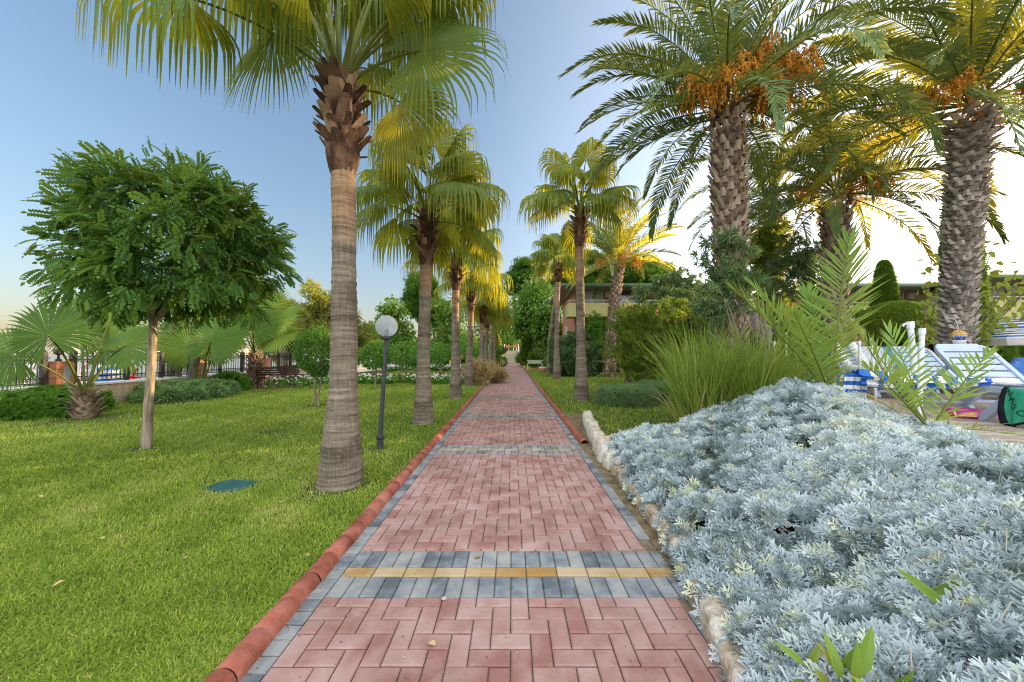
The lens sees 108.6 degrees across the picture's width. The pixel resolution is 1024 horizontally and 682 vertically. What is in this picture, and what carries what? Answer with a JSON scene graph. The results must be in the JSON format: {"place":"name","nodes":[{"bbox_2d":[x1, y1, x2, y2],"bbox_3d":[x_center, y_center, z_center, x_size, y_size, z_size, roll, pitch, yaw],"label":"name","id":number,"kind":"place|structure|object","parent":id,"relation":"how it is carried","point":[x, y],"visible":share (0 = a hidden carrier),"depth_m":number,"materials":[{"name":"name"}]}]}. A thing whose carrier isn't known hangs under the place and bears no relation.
{"place":"outdoors","nodes":[
{"label":"outdoors","id":0,"kind":"place"},
{"bbox_2d":[0,354,377,387],"bbox_3d":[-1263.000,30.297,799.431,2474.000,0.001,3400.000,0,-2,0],"label":"sea","id":1,"kind":"structure","parent":0,"point":[52,357],"depth_m":88.67,"materials":[{"name":"blue liquid"}]},
{"bbox_2d":[254,383,319,388],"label":"terrace path","id":2,"kind":"structure","parent":0,"point":[272,387],"depth_m":15.69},
{"bbox_2d":[255,366,298,387],"bbox_3d":[-9.990,1.524,15.700,1.500,0.932,0.657,1,-2,-20],"label":"park bench","id":3,"kind":"object","parent":2,"relation":"on","point":[288,370],"visible":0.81,"depth_m":15.47,"materials":[{"name":"wood"}]},
{"bbox_2d":[0,364,698,681],"bbox_3d":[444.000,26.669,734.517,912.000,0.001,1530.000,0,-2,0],"label":"lawn","id":4,"kind":"structure","parent":0,"point":[116,416],"depth_m":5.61,"materials":[{"name":"plant"}]},
{"bbox_2d":[0,383,117,421],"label":"laurel hedge","id":5,"kind":"object","parent":4,"relation":"on","point":[36,401],"visible":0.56,"depth_m":8.25,"materials":[{"name":"green plant"}]},
{"bbox_2d":[47,348,74,384],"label":"brick pillar","id":6,"kind":"structure","parent":4,"relation":"on","point":[58,365],"depth_m":9.46,"materials":[{"name":"brick"}]},
{"bbox_2d":[0,289,172,418],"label":"young fan palm","id":7,"kind":"object","parent":4,"relation":"on","point":[110,345],"visible":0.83,"depth_m":7.82,"materials":[{"name":"plant"}]},
{"bbox_2d":[0,369,306,402],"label":"sea wall","id":8,"kind":"structure","parent":4,"relation":"on","point":[120,388],"depth_m":11.01,"materials":[{"name":"stone"}]},
{"bbox_2d":[0,350,49,386],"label":"iron fence","id":9,"kind":"object","parent":8,"relation":"on","point":[41,376],"visible":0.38,"depth_m":9.21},
{"bbox_2d":[68,350,189,383],"bbox_3d":[-11.800,0.747,11.692,0.110,0.930,3.821,0,-2,0],"label":"iron fence","id":10,"kind":"object","parent":8,"relation":"on","point":[160,371],"visible":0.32,"depth_m":11.27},
{"bbox_2d":[208,351,260,372],"bbox_3d":[-11.800,0.883,15.675,0.110,0.930,3.351,0,-2,0],"label":"iron fence","id":11,"kind":"object","parent":8,"relation":"on","point":[242,362],"visible":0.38,"depth_m":15.71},
{"bbox_2d":[268,351,304,366],"bbox_3d":[-11.800,1.010,19.382,0.110,0.930,3.271,0,-2,0],"label":"iron fence","id":12,"kind":"object","parent":8,"relation":"on","point":[291,355],"visible":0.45,"depth_m":18.84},
{"bbox_2d":[14,137,303,448],"bbox_3d":[-5.179,-0.616,5.721,3.205,4.607,3.038,-1,-2,23],"label":"round tree","id":13,"kind":"object","parent":4,"relation":"on","point":[226,264],"visible":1,"depth_m":4.99,"materials":[{"name":"green plant"}]},
{"bbox_2d":[123,377,241,403],"bbox_3d":[-11.019,1.664,12.389,4.105,0.970,3.191,-1,-2,28],"label":"juniper bed","id":14,"kind":"object","parent":4,"relation":"on","point":[172,391],"visible":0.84,"depth_m":11.28,"materials":[{"name":"plant"}]},
{"bbox_2d":[141,303,230,380],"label":"bare trunk tree","id":15,"kind":"object","parent":4,"relation":"on","point":[191,374],"visible":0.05,"depth_m":12.91,"materials":[{"name":"plant"}]},
{"bbox_2d":[156,314,254,378],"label":"young fan palm","id":16,"kind":"object","parent":4,"relation":"on","point":[224,346],"visible":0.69,"depth_m":12.52,"materials":[{"name":"plant"}]},
{"bbox_2d":[209,371,252,390],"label":"shrub","id":17,"kind":"object","parent":4,"relation":"on","point":[243,381],"visible":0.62,"depth_m":14.06,"materials":[{"name":"green plant"}]},
{"bbox_2d":[202,479,260,492],"bbox_3d":[-3.070,1.588,4.034,0.440,0.022,0.300,0,-2,7],"label":"drain grate","id":18,"kind":"object","parent":4,"relation":"on","point":[225,485],"visible":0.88,"depth_m":4.02,"materials":[{"name":"green metal"}]},
{"bbox_2d":[212,288,301,388],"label":"young fan palm","id":19,"kind":"object","parent":4,"relation":"on","point":[279,317],"visible":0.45,"depth_m":15.22,"materials":[{"name":"plant"}]},
{"bbox_2d":[240,298,315,365],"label":"leaning trunk tree","id":20,"kind":"object","parent":4,"relation":"on","point":[303,323],"visible":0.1,"depth_m":19.55,"materials":[{"name":"green plant"}]},
{"bbox_2d":[75,0,511,491],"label":"fan palm","id":21,"kind":"object","parent":4,"relation":"on","point":[437,29],"visible":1,"depth_m":4.14,"materials":[{"name":"green plant"}]},
{"bbox_2d":[262,374,328,388],"bbox_3d":[-8.730,1.738,15.768,3.248,0.637,1.840,0,-2,0],"label":"flower row","id":22,"kind":"object","parent":4,"relation":"on","point":[284,383],"visible":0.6,"depth_m":15.24,"materials":[{"name":"white plant"}]},
{"bbox_2d":[292,325,329,405],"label":"ficus tree","id":23,"kind":"object","parent":4,"relation":"on","point":[316,368],"visible":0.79,"depth_m":10.06,"materials":[{"name":"green plant"}]},
{"bbox_2d":[203,380,484,681],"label":"kerb","id":24,"kind":"structure","parent":4,"relation":"on","point":[244,655],"depth_m":2.19,"materials":[{"name":"concrete"}]},
{"bbox_2d":[285,372,464,383],"bbox_3d":[-6.152,1.831,17.944,9.128,0.619,1.889,0,-2,0],"label":"flower row","id":25,"kind":"object","parent":4,"relation":"on","point":[437,378],"visible":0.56,"depth_m":17.44,"materials":[{"name":"white plant"}]},
{"bbox_2d":[358,340,393,387],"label":"ficus tree","id":26,"kind":"object","parent":4,"relation":"on","point":[367,355],"visible":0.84,"depth_m":15.23,"materials":[{"name":"green plant"}]},
{"bbox_2d":[375,315,397,448],"bbox_3d":[-1.960,0.653,5.723,0.335,2.108,0.335,0,-2,0],"label":"globe lamp","id":27,"kind":"object","parent":4,"relation":"on","point":[386,326],"visible":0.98,"depth_m":5.68,"materials":[{"name":"black metal"}]},
{"bbox_2d":[370,294,417,364],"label":"mulberry tree","id":28,"kind":"object","parent":4,"relation":"on","point":[403,333],"visible":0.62,"depth_m":33.55,"materials":[{"name":"green plant"}]},
{"bbox_2d":[388,341,416,373],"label":"ficus tree","id":29,"kind":"object","parent":4,"relation":"on","point":[404,360],"visible":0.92,"depth_m":25.72,"materials":[{"name":"green plant"}]},
{"bbox_2d":[372,336,448,366],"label":"hedge tree","id":30,"kind":"object","parent":4,"relation":"on","point":[415,341],"visible":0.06,"depth_m":41.94,"materials":[{"name":"green plant"}]},
{"bbox_2d":[380,364,461,371],"bbox_3d":[-6.355,2.167,29.681,8.548,0.760,1.369,0,-2,0],"label":"flower row","id":31,"kind":"object","parent":4,"relation":"on","point":[394,368],"visible":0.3,"depth_m":29.29,"materials":[{"name":"white plant"}]},
{"bbox_2d":[398,271,447,327],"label":"stone pine","id":32,"kind":"object","parent":4,"relation":"on","point":[410,296],"visible":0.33,"depth_m":44.92,"materials":[{"name":"green plant"}]},
{"bbox_2d":[355,118,510,424],"bbox_3d":[-1.817,-1.375,7.899,3.603,6.310,3.453,0,-2,0],"label":"fan palm","id":33,"kind":"object","parent":4,"relation":"on","point":[457,176],"visible":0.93,"depth_m":7.68,"materials":[{"name":"green plant"}]},
{"bbox_2d":[430,341,450,372],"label":"ficus tree","id":34,"kind":"object","parent":4,"relation":"on","point":[444,357],"visible":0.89,"depth_m":26.20,"materials":[{"name":"green plant"}]},
{"bbox_2d":[400,201,503,398],"bbox_3d":[-1.960,-1.327,12.230,3.385,6.512,3.412,0,-2,0],"label":"fan palm","id":35,"kind":"object","parent":4,"relation":"on","point":[458,271],"visible":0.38,"depth_m":12.08,"materials":[{"name":"green plant"}]},
{"bbox_2d":[430,293,479,365],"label":"mulberry tree","id":36,"kind":"object","parent":4,"relation":"on","point":[444,333],"visible":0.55,"depth_m":43.47,"materials":[{"name":"green plant"}]},
{"bbox_2d":[433,256,512,386],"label":"fan palm","id":37,"kind":"object","parent":4,"relation":"on","point":[469,290],"visible":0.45,"depth_m":16.18,"materials":[{"name":"green plant"}]},
{"bbox_2d":[459,284,508,360],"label":"fan palm","id":38,"kind":"object","parent":4,"relation":"on","point":[494,313],"visible":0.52,"depth_m":21.40,"materials":[{"name":"green plant"}]},
{"bbox_2d":[461,355,511,385],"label":"gaura bush","id":39,"kind":"object","parent":4,"relation":"on","point":[485,372],"visible":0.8,"depth_m":17.19,"materials":[{"name":"beige plant"}]},
{"bbox_2d":[467,293,515,362],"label":"fan palm","id":40,"kind":"object","parent":4,"relation":"on","point":[508,320],"visible":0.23,"depth_m":27.37,"materials":[{"name":"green plant"}]},
{"bbox_2d":[464,299,521,350],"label":"dark tree","id":41,"kind":"object","parent":4,"relation":"on","point":[505,340],"visible":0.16,"depth_m":59.55,"materials":[{"name":"green plant"}]},
{"bbox_2d":[479,314,514,363],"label":"fan palm","id":42,"kind":"object","parent":4,"relation":"on","point":[495,331],"visible":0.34,"depth_m":36.84,"materials":[{"name":"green plant"}]},
{"bbox_2d":[503,256,549,300],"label":"stone pine","id":43,"kind":"object","parent":4,"relation":"on","point":[522,265],"visible":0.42,"depth_m":62.32,"materials":[{"name":"green plant"}]},
{"bbox_2d":[507,274,552,358],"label":"mulberry tree","id":44,"kind":"object","parent":4,"relation":"on","point":[523,312],"visible":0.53,"depth_m":39.95,"materials":[{"name":"green plant"}]},
{"bbox_2d":[527,283,562,351],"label":"mulberry tree","id":45,"kind":"object","parent":4,"relation":"on","point":[542,321],"visible":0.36,"depth_m":37.41,"materials":[{"name":"green plant"}]},
{"bbox_2d":[533,244,575,374],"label":"fan palm","id":46,"kind":"object","parent":4,"relation":"on","point":[546,273],"visible":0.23,"depth_m":25.70,"materials":[{"name":"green plant"}]},
{"bbox_2d":[525,370,588,443],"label":"kerb","id":47,"kind":"structure","parent":4,"relation":"on","point":[576,433],"depth_m":8.16,"materials":[{"name":"concrete"}]},
{"bbox_2d":[528,233,587,379],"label":"fan palm","id":48,"kind":"object","parent":4,"relation":"on","point":[547,243],"visible":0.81,"depth_m":20.54,"materials":[{"name":"green plant"}]},
{"bbox_2d":[546,328,604,376],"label":"oleander bush","id":49,"kind":"object","parent":4,"relation":"on","point":[567,347],"visible":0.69,"depth_m":22.62,"materials":[{"name":"green plant"}]},
{"bbox_2d":[518,137,640,400],"bbox_3d":[2.069,-2.051,11.618,3.782,7.916,3.537,0,-2,0],"label":"fan palm","id":50,"kind":"object","parent":4,"relation":"on","point":[578,230],"visible":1,"depth_m":11.38,"materials":[{"name":"green leaf"},{"name":"bark"}]},
{"bbox_2d":[543,248,625,289],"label":"stone pine","id":51,"kind":"object","parent":4,"relation":"on","point":[591,277],"visible":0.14,"depth_m":43.88,"materials":[{"name":"green plant"}]},
{"bbox_2d":[585,310,620,371],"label":"magnolia tree","id":52,"kind":"object","parent":4,"relation":"on","point":[596,327],"visible":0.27,"depth_m":23.74,"materials":[{"name":"green plant"}]},
{"bbox_2d":[523,366,689,439],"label":"grass","id":53,"kind":"structure","parent":4,"relation":"on","point":[556,381],"depth_m":11.14,"materials":[{"name":"plant"}]},
{"bbox_2d":[550,195,684,377],"bbox_3d":[6.598,-3.162,22.686,7.688,10.928,7.667,-2,-3,39],"label":"date palm","id":54,"kind":"object","parent":4,"relation":"on","point":[612,247],"visible":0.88,"depth_m":22.14,"materials":[{"name":"plant"}]},
{"bbox_2d":[593,382,662,407],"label":"clipped hedge","id":55,"kind":"object","parent":4,"relation":"on","point":[623,395],"visible":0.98,"depth_m":10.12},
{"bbox_2d":[613,254,676,282],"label":"stone pine","id":56,"kind":"object","parent":4,"relation":"on","point":[633,276],"visible":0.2,"depth_m":43.28,"materials":[{"name":"green plant"}]},
{"bbox_2d":[548,283,755,373],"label":"hotel building","id":57,"kind":"structure","parent":4,"relation":"on","point":[598,304],"depth_m":26.36,"materials":[{"name":"paint"}]},
{"bbox_2d":[584,291,602,302],"bbox_3d":[5.735,-2.757,26.680,1.770,2.000,0.060,0,-2,0],"label":"window","id":58,"kind":"structure","parent":57,"relation":"in","point":[588,295],"depth_m":26.70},
{"bbox_2d":[596,296,708,382],"bbox_3d":[5.335,0.178,13.960,3.594,4.051,3.352,1,-2,-33],"label":"pomegranate bush","id":59,"kind":"object","parent":4,"relation":"on","point":[632,321],"visible":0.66,"depth_m":13.56,"materials":[{"name":"green plant"}]},
{"bbox_2d":[636,378,699,401],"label":"clipped hedge","id":60,"kind":"object","parent":4,"relation":"on","point":[653,382],"visible":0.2,"depth_m":11.32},
{"bbox_2d":[628,266,713,374],"bbox_3d":[7.674,-0.684,17.178,5.112,5.596,4.325,0,-2,0],"label":"garden shrub","id":61,"kind":"object","parent":4,"relation":"on","point":[680,287],"visible":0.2,"depth_m":16.71,"materials":[{"name":"green leaf"}]},
{"bbox_2d":[628,312,787,435],"bbox_3d":[3.677,0.523,6.796,3.082,2.340,3.232,1,-2,-34],"label":"grass clump","id":62,"kind":"object","parent":4,"relation":"on","point":[689,396],"visible":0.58,"depth_m":6.55,"materials":[{"name":"plant"}]},
{"bbox_2d":[688,225,773,365],"bbox_3d":[4.228,-0.278,7.211,1.570,3.985,0.980,0,-2,0],"label":"climbing shrub","id":63,"kind":"object","parent":4,"relation":"on","point":[705,306],"visible":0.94,"depth_m":7.14,"materials":[{"name":"green plant"}]},
{"bbox_2d":[706,315,784,357],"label":"garden shrub","id":64,"kind":"object","parent":4,"relation":"on","point":[774,335],"visible":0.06,"depth_m":8.96,"materials":[{"name":"green plant"}]},
{"bbox_2d":[557,0,978,365],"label":"date palm","id":65,"kind":"object","parent":4,"relation":"on","point":[770,72],"visible":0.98,"depth_m":7.31,"materials":[{"name":"plant"}]},
{"bbox_2d":[745,201,798,360],"bbox_3d":[8.831,-1.574,12.587,1.942,6.946,1.653,2,-3,-39],"label":"climbing shrub","id":66,"kind":"object","parent":4,"relation":"on","point":[762,238],"visible":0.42,"depth_m":12.37,"materials":[{"name":"green plant"}]},
{"bbox_2d":[677,97,875,362],"bbox_3d":[9.299,-2.905,13.078,5.860,9.738,5.705,0,-2,0],"label":"date palm","id":67,"kind":"object","parent":4,"relation":"on","point":[781,175],"visible":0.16,"depth_m":12.84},
{"bbox_2d":[751,229,821,358],"bbox_3d":[8.772,-0.807,11.454,2.958,5.339,1.904,0,-2,0],"label":"climbing shrub","id":68,"kind":"object","parent":4,"relation":"on","point":[799,260],"visible":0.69,"depth_m":11.40,"materials":[{"name":"green leaf"},{"name":"bark"}]},
{"bbox_2d":[724,329,878,388],"bbox_3d":[5.097,0.716,6.614,2.772,1.942,2.824,0,-2,0],"label":"grass clump","id":69,"kind":"object","parent":4,"relation":"on","point":[811,378],"visible":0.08,"depth_m":6.24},
{"bbox_2d":[712,69,1023,371],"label":"date palm","id":70,"kind":"object","parent":4,"relation":"on","point":[838,214],"visible":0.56,"depth_m":9.66,"materials":[{"name":"plant"}]},
{"bbox_2d":[869,259,901,345],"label":"cypress","id":71,"kind":"object","parent":4,"relation":"on","point":[889,291],"visible":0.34,"depth_m":15.37,"materials":[{"name":"green plant"}]},
{"bbox_2d":[755,0,1023,393],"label":"date palm","id":72,"kind":"object","parent":4,"relation":"on","point":[981,35],"visible":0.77,"depth_m":7.11,"materials":[{"name":"plant"}]},
{"bbox_2d":[945,317,970,343],"bbox_3d":[8.164,-0.145,6.738,0.492,0.596,0.209,1,-2,-27],"label":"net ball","id":73,"kind":"object","parent":72,"relation":"hanging from","point":[958,336],"visible":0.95,"depth_m":6.71,"materials":[{"name":"plastic"}]},
{"bbox_2d":[854,300,941,366],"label":"topiary dome","id":74,"kind":"structure","parent":4,"relation":"on","point":[894,312],"depth_m":11.73,"materials":[{"name":"green plant"}]},
{"bbox_2d":[935,202,992,358],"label":"cypress","id":75,"kind":"object","parent":4,"relation":"on","point":[986,276],"visible":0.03,"depth_m":13.65,"materials":[{"name":"green plant"}]},
{"bbox_2d":[915,230,1023,352],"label":"mulberry sapling","id":76,"kind":"object","parent":4,"relation":"on","point":[987,325],"visible":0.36,"depth_m":8.26,"materials":[{"name":"green plant"}]},
{"bbox_2d":[923,274,1023,318],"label":"hotel building","id":77,"kind":"structure","parent":4,"relation":"on","point":[994,280],"depth_m":19.34,"materials":[{"name":"paint"}]},
{"bbox_2d":[976,309,1020,364],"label":"conical shrub","id":78,"kind":"object","parent":4,"relation":"on","point":[1008,353],"visible":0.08,"depth_m":12.34,"materials":[{"name":"green plant"}]},
{"bbox_2d":[328,365,392,375],"bbox_3d":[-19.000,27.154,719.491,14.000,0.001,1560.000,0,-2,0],"label":"beach","id":79,"kind":"structure","parent":0,"point":[361,369],"depth_m":57.05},
{"bbox_2d":[248,277,378,363],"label":"feathery tree","id":80,"kind":"object","parent":79,"relation":"on","point":[317,305],"visible":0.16,"depth_m":26.05,"materials":[{"name":"green plant"}]},
{"bbox_2d":[227,364,726,681],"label":"path","id":81,"kind":"structure","parent":0,"point":[402,536],"depth_m":2.29,"materials":[{"name":"brick"}]},
{"bbox_2d":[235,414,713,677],"bbox_3d":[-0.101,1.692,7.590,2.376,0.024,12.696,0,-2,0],"label":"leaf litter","id":82,"kind":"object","parent":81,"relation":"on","point":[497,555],"visible":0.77,"depth_m":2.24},
{"bbox_2d":[312,383,706,681],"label":"path bedding","id":83,"kind":"object","parent":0,"point":[649,546],"visible":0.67,"depth_m":2.27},
{"bbox_2d":[0,0,1023,347],"label":"sky","id":84,"kind":"structure","parent":0,"point":[53,94],"materials":[{"name":"blue"}]},
{"bbox_2d":[559,414,676,573],"bbox_3d":[1.402,1.603,4.748,0.685,0.001,8.200,0,-2,0],"label":"dirt strip","id":85,"kind":"object","parent":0,"point":[576,420],"visible":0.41,"depth_m":3.96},
{"bbox_2d":[645,503,660,529],"bbox_3d":[1.225,1.500,3.115,0.159,0.180,0.275,1,6,2],"label":"border stone","id":86,"kind":"object","parent":85,"relation":"on","point":[650,508],"visible":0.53,"depth_m":3.09,"materials":[{"name":"stone"}]},
{"bbox_2d":[607,414,957,586],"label":"bed soil","id":87,"kind":"structure","parent":0,"point":[702,523],"depth_m":3.06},
{"bbox_2d":[699,596,735,652],"bbox_3d":[1.054,1.454,1.861,0.162,0.224,0.303,-1,-7,10],"label":"border stone","id":88,"kind":"object","parent":87,"relation":"on","point":[712,609],"visible":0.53,"depth_m":1.83,"materials":[{"name":"stone"}]},
{"bbox_2d":[718,639,754,681],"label":"border stone","id":89,"kind":"object","parent":87,"relation":"on","point":[730,663],"visible":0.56,"depth_m":1.59,"materials":[{"name":"stone"}]},
{"bbox_2d":[649,314,854,426],"bbox_3d":[4.358,0.556,6.823,3.419,2.277,3.238,-2,-2,38],"label":"grass clump","id":90,"kind":"object","parent":87,"relation":"on","point":[774,376],"visible":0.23,"depth_m":6.34,"materials":[{"name":"plant"}]},
{"bbox_2d":[724,221,891,385],"bbox_3d":[3.997,-0.488,5.077,1.904,2.460,1.560,0,-2,0],"label":"young date palm","id":91,"kind":"object","parent":87,"relation":"in","point":[826,347],"visible":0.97,"depth_m":5.02,"materials":[{"name":"plant"}]},
{"bbox_2d":[593,376,1023,681],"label":"dusty miller","id":92,"kind":"object","parent":87,"relation":"on","point":[768,594],"visible":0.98,"depth_m":2.02,"materials":[{"name":"silver plant"}]},
{"bbox_2d":[774,628,860,681],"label":"green shoot","id":93,"kind":"object","parent":87,"relation":"on","point":[836,662],"visible":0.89,"depth_m":1.29,"materials":[{"name":"green leaf"}]},
{"bbox_2d":[661,381,1011,677],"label":"dead stems","id":94,"kind":"object","parent":87,"relation":"on","point":[1002,615],"visible":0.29,"depth_m":1.79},
{"bbox_2d":[817,625,916,681],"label":"green shoot","id":95,"kind":"object","parent":87,"relation":"on","point":[862,660],"visible":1,"depth_m":1.24,"materials":[{"name":"green plant"}]},
{"bbox_2d":[851,318,1001,425],"bbox_3d":[3.756,0.275,3.368,1.666,1.036,0.604,0,-2,-7],"label":"young date palm","id":96,"kind":"object","parent":87,"relation":"in","point":[905,386],"visible":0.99,"depth_m":3.33,"materials":[{"name":"plant"}]},
{"bbox_2d":[894,567,976,605],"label":"green shoot","id":97,"kind":"object","parent":87,"relation":"on","point":[928,592],"visible":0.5,"depth_m":1.43,"materials":[{"name":"green plant"}]},
{"bbox_2d":[750,283,938,371],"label":"hotel building","id":98,"kind":"structure","parent":0,"point":[908,291],"depth_m":22.57,"materials":[{"name":"paint"}]},
{"bbox_2d":[752,372,1023,445],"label":"pool deck","id":99,"kind":"structure","parent":0,"point":[1008,437],"depth_m":4.18,"materials":[{"name":"brown stone paving"}]},
{"bbox_2d":[823,347,912,397],"bbox_3d":[6.758,0.573,7.040,0.616,0.920,2.202,-1,-2,16],"label":"sun lounger","id":100,"kind":"object","parent":99,"relation":"on","point":[872,389],"visible":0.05,"depth_m":7.28,"materials":[{"name":"white plastic"}]},
{"bbox_2d":[902,321,922,415],"bbox_3d":[4.879,0.337,4.491,0.197,1.158,0.074,0,-2,0],"label":"parasol pole","id":101,"kind":"object","parent":99,"relation":"on","point":[910,326],"visible":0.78,"depth_m":4.48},
{"bbox_2d":[916,328,925,414],"bbox_3d":[4.824,0.380,4.340,0.135,1.063,0.064,0,-2,0],"label":"parasol pole","id":102,"kind":"object","parent":99,"relation":"on","point":[921,334],"visible":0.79,"depth_m":4.33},
{"bbox_2d":[852,390,1023,435],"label":"young date palm","id":103,"kind":"object","parent":99,"relation":"on","point":[970,414],"visible":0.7,"depth_m":3.38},
{"bbox_2d":[878,346,1023,407],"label":"sun lounger","id":104,"kind":"object","parent":99,"relation":"on","point":[934,357],"visible":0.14,"depth_m":6.10,"materials":[{"name":"white plastic"}]},
{"bbox_2d":[945,407,982,418],"bbox_3d":[5.418,0.856,4.392,0.360,0.095,0.360,0,-2,0],"label":"swim ring","id":105,"kind":"object","parent":99,"relation":"on","point":[975,410],"visible":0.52,"depth_m":4.32,"materials":[{"name":"plastic"}]},
{"bbox_2d":[912,344,1023,420],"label":"sun lounger","id":106,"kind":"object","parent":99,"relation":"on","point":[944,352],"visible":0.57,"depth_m":4.57,"materials":[{"name":"white plastic"}]},
{"bbox_2d":[843,369,1019,397],"bbox_3d":[4.923,0.544,4.397,1.511,0.402,0.474,-1,-2,35],"label":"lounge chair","id":107,"kind":"object","parent":106,"relation":"on","point":[862,380],"visible":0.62,"depth_m":4.51,"materials":[{"name":"fabric"}]},
{"bbox_2d":[997,387,1023,426],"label":"bag","id":108,"kind":"object","parent":106,"relation":"hanging from","point":[1010,408],"visible":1,"depth_m":3.85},
{"bbox_2d":[986,328,1023,345],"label":"parasol","id":109,"kind":"object","parent":99,"relation":"on","point":[1014,337],"visible":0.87,"depth_m":7.66,"materials":[{"name":"white fabric"}]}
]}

